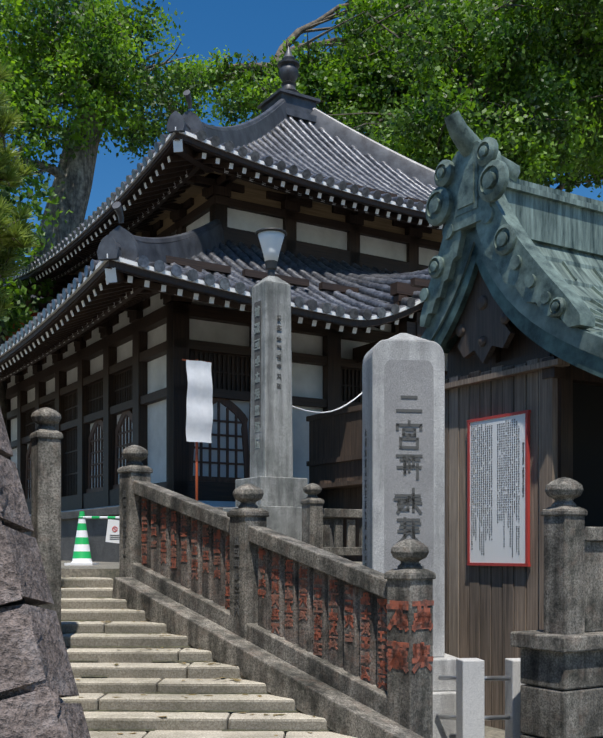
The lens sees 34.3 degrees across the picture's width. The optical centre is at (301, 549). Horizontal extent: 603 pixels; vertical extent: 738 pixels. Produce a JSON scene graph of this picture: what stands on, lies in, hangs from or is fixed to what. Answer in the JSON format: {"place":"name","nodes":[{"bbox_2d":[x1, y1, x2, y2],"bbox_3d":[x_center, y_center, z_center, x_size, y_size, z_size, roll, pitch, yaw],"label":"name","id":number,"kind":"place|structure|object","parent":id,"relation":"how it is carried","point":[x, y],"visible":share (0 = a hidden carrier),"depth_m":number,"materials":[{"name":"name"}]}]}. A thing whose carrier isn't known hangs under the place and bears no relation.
{"place":"outdoors","nodes":[
{"label":"outdoors","id":0,"kind":"place"},
{"bbox_2d":[0,59,40,319],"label":"pine","id":1,"kind":"object","parent":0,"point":[21,228],"depth_m":8.63,"materials":[{"name":"green plant"}]},
{"bbox_2d":[5,307,37,340],"bbox_3d":[-7.617,-5.471,30.039,4.620,3.300,3.410,0,0,-32],"label":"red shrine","id":2,"kind":"object","parent":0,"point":[33,314],"depth_m":27.97,"materials":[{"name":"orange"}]},
{"bbox_2d":[3,283,51,310],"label":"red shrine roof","id":3,"kind":"structure","parent":2,"relation":"on","point":[41,306],"depth_m":27.64,"materials":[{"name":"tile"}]},
{"bbox_2d":[0,163,73,429],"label":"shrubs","id":4,"kind":"object","parent":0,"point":[35,204],"depth_m":24.90,"materials":[{"name":"green plant"}]},
{"bbox_2d":[0,184,49,335],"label":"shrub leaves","id":5,"kind":"object","parent":4,"relation":"attached to","point":[18,298],"visible":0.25,"depth_m":24.29,"materials":[{"name":"green plant"}]},
{"bbox_2d":[0,408,90,737],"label":"battered wall","id":6,"kind":"structure","parent":0,"point":[37,682],"depth_m":4.93,"materials":[{"name":"grey stone"}]},
{"bbox_2d":[0,0,227,312],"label":"tree","id":7,"kind":"object","parent":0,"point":[21,79],"depth_m":28.28,"materials":[{"name":"green plant"}]},
{"bbox_2d":[0,0,221,193],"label":"shade tree leaves","id":8,"kind":"object","parent":7,"relation":"attached to","point":[142,93],"visible":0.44,"depth_m":28.25,"materials":[{"name":"green plant"}]},
{"bbox_2d":[61,597,331,730],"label":"stair dirt","id":9,"kind":"structure","parent":0,"point":[170,693],"depth_m":7.51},
{"bbox_2d":[61,561,361,582],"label":"terrace","id":10,"kind":"structure","parent":0,"point":[106,570],"depth_m":10.35,"materials":[{"name":"grey stone"}]},
{"bbox_2d":[64,511,98,564],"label":"traffic cones","id":11,"kind":"object","parent":10,"relation":"on","point":[81,554],"visible":0.56,"depth_m":12.62,"materials":[{"name":"green plastic"}]},
{"bbox_2d":[78,516,118,518],"bbox_3d":[-2.123,-0.421,12.783,1.570,0.034,0.099,0,0,-7],"label":"cone bar","id":12,"kind":"object","parent":11,"relation":"attached to","point":[101,517],"visible":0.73,"depth_m":12.72,"materials":[{"name":"multicoloured"}]},
{"bbox_2d":[105,519,118,542],"bbox_3d":[-2.432,-0.241,12.736,0.244,0.323,0.004,0,0,-10],"label":"sign","id":13,"kind":"object","parent":12,"relation":"hanging from","point":[111,524],"visible":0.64,"depth_m":12.73,"materials":[{"name":"white plastic"}]},
{"bbox_2d":[182,359,210,500],"bbox_3d":[-1.650,-1.401,15.386,0.501,3.200,0.043,0,0,-29],"label":"banner pole","id":14,"kind":"object","parent":10,"relation":"on","point":[196,470],"visible":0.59,"depth_m":15.37,"materials":[{"name":"red wood"}]},
{"bbox_2d":[186,360,212,442],"bbox_3d":[-1.593,-2.317,15.265,0.440,1.268,0.079,0,0,-31],"label":"hall banner","id":15,"kind":"object","parent":14,"relation":"hanging from","point":[199,416],"visible":1,"depth_m":15.26,"materials":[{"name":"fabric"}]},
{"bbox_2d":[0,46,447,561],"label":"hall","id":16,"kind":"structure","parent":10,"relation":"on","point":[153,266],"depth_m":18.48,"materials":[{"name":"wood"}]},
{"bbox_2d":[300,483,361,555],"bbox_3d":[2.058,-0.229,13.695,4.745,1.256,0.245,0,0,-32],"label":"terrace fence","id":17,"kind":"object","parent":10,"relation":"on","point":[315,529],"visible":0.21,"depth_m":12.58,"materials":[{"name":"stone"}]},
{"bbox_2d":[223,276,307,540],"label":"lamp pillar","id":18,"kind":"structure","parent":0,"point":[271,473],"depth_m":13.32,"materials":[{"name":"stone"}]},
{"bbox_2d":[254,306,259,448],"bbox_3d":[-0.609,-2.367,13.420,0.004,1.965,0.164,0,0,-32],"label":"carved inscription","id":19,"kind":"object","parent":18,"relation":"attached to","point":[256,380],"visible":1,"depth_m":13.41,"materials":[{"name":"grey stone"}]},
{"bbox_2d":[255,228,286,275],"bbox_3d":[-0.419,-4.099,13.534,0.450,0.700,0.443,0,0,1],"label":"pillar lamp","id":20,"kind":"object","parent":18,"relation":"on","point":[271,241],"depth_m":13.44,"materials":[{"name":"white glass"}]},
{"bbox_2d":[292,393,361,412],"bbox_3d":[0.448,-2.369,15.014,0.024,0.713,3.074,0,0,26],"label":"white cord","id":21,"kind":"object","parent":18,"relation":"hanging from","point":[328,411],"visible":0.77,"depth_m":14.94,"materials":[{"name":"white fabric"}]},
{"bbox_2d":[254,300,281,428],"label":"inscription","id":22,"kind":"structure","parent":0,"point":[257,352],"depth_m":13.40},
{"bbox_2d":[112,445,435,737],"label":"stair balustrade","id":23,"kind":"object","parent":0,"point":[342,701],"visible":0.96,"depth_m":7.94,"materials":[{"name":"grey stone"}]},
{"bbox_2d":[122,490,239,614],"bbox_3d":[-1.175,-0.020,9.142,0.004,1.167,2.018,0,0,-40],"label":"carved inscription","id":24,"kind":"object","parent":23,"relation":"attached to","point":[236,577],"visible":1,"depth_m":8.41,"materials":[{"name":"stone"}]},
{"bbox_2d":[141,497,386,691],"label":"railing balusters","id":25,"kind":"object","parent":23,"relation":"attached to","point":[346,655],"depth_m":8.03,"materials":[{"name":"red paint"}]},
{"bbox_2d":[141,504,386,664],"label":"faded balustrade names","id":26,"kind":"object","parent":23,"relation":"attached to","point":[288,595],"visible":1,"depth_m":7.97,"materials":[{"name":"red paint"}]},
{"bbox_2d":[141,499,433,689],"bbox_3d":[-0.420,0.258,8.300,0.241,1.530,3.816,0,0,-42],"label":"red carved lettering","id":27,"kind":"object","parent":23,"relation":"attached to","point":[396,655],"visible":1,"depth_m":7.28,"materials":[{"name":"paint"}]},
{"bbox_2d":[162,0,424,126],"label":"tree","id":28,"kind":"object","parent":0,"point":[324,72],"depth_m":40.31,"materials":[{"name":"green plant"}]},
{"bbox_2d":[0,0,602,265],"label":"sky","id":29,"kind":"structure","parent":0,"point":[259,27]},
{"bbox_2d":[315,0,602,201],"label":"tree","id":30,"kind":"object","parent":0,"point":[541,162],"depth_m":34.52,"materials":[{"name":"green plant"}]},
{"bbox_2d":[328,1,602,192],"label":"tree","id":31,"kind":"object","parent":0,"point":[586,185],"depth_m":50.93,"materials":[{"name":"green plant"}]},
{"bbox_2d":[350,6,600,185],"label":"shade tree leaves","id":32,"kind":"object","parent":31,"relation":"attached to","point":[550,182],"depth_m":49.52,"materials":[{"name":"green plant"}]},
{"bbox_2d":[485,726,504,737],"bbox_3d":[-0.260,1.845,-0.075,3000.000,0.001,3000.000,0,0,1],"label":"ground","id":33,"kind":"structure","parent":0,"point":[491,732],"depth_m":9.87,"materials":[{"name":"beige stone"}]},
{"bbox_2d":[61,577,355,737],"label":"stair steps","id":34,"kind":"structure","parent":33,"relation":"on","point":[135,673],"depth_m":7.82,"materials":[{"name":"grey stone"}]},
{"bbox_2d":[29,407,62,627],"bbox_3d":[-2.164,-0.255,8.277,0.248,1.908,0.248,0,0,-26],"label":"terrace post","id":35,"kind":"object","parent":34,"relation":"on","point":[45,437],"visible":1,"depth_m":8.20,"materials":[{"name":"stone"}]},
{"bbox_2d":[61,577,314,735],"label":"fallen leaves","id":36,"kind":"object","parent":34,"relation":"on","point":[234,679],"visible":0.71,"depth_m":7.91,"materials":[{"name":"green plant"}]},
{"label":"terrace ground","id":37,"kind":"structure","parent":0,"visible":0},
{"bbox_2d":[362,333,456,737],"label":"stone monument","id":38,"kind":"object","parent":37,"relation":"on","point":[399,346],"visible":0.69,"depth_m":9.20,"materials":[{"name":"stone"}]},
{"bbox_2d":[365,395,423,568],"bbox_3d":[0.845,-0.290,9.237,0.597,2.313,0.165,0,0,25],"label":"monument inscription","id":39,"kind":"object","parent":38,"relation":"attached to","point":[403,502],"visible":0.69,"depth_m":9.16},
{"bbox_2d":[384,360,433,644],"bbox_3d":[1.009,-0.443,9.166,0.476,2.677,0.001,0,0,-9],"label":"monument panel","id":40,"kind":"object","parent":38,"relation":"attached to","point":[409,377],"visible":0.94,"depth_m":9.16,"materials":[{"name":"grey stone"}]},
{"bbox_2d":[456,658,524,737],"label":"gate posts","id":41,"kind":"object","parent":37,"relation":"on","point":[470,697],"visible":0.75,"depth_m":8.50,"materials":[{"name":"grey stone"}]},
{"bbox_2d":[438,675,509,719],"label":"metal rails","id":42,"kind":"object","parent":41,"relation":"attached to","point":[487,717],"visible":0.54,"depth_m":8.69,"materials":[{"name":"grey metal"}]},
{"bbox_2d":[420,111,602,729],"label":"shrine","id":43,"kind":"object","parent":37,"relation":"on","point":[511,316],"visible":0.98,"depth_m":10.04,"materials":[{"name":"brown wood"}]},
{"bbox_2d":[510,630,602,737],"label":"stone pedestal","id":44,"kind":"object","parent":37,"relation":"on","point":[561,688],"depth_m":8.03,"materials":[{"name":"grey stone"}]},
{"bbox_2d":[541,477,602,634],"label":"stone fence post","id":45,"kind":"object","parent":44,"relation":"on","point":[573,574],"visible":0.92,"depth_m":8.10,"materials":[{"name":"grey stone"}]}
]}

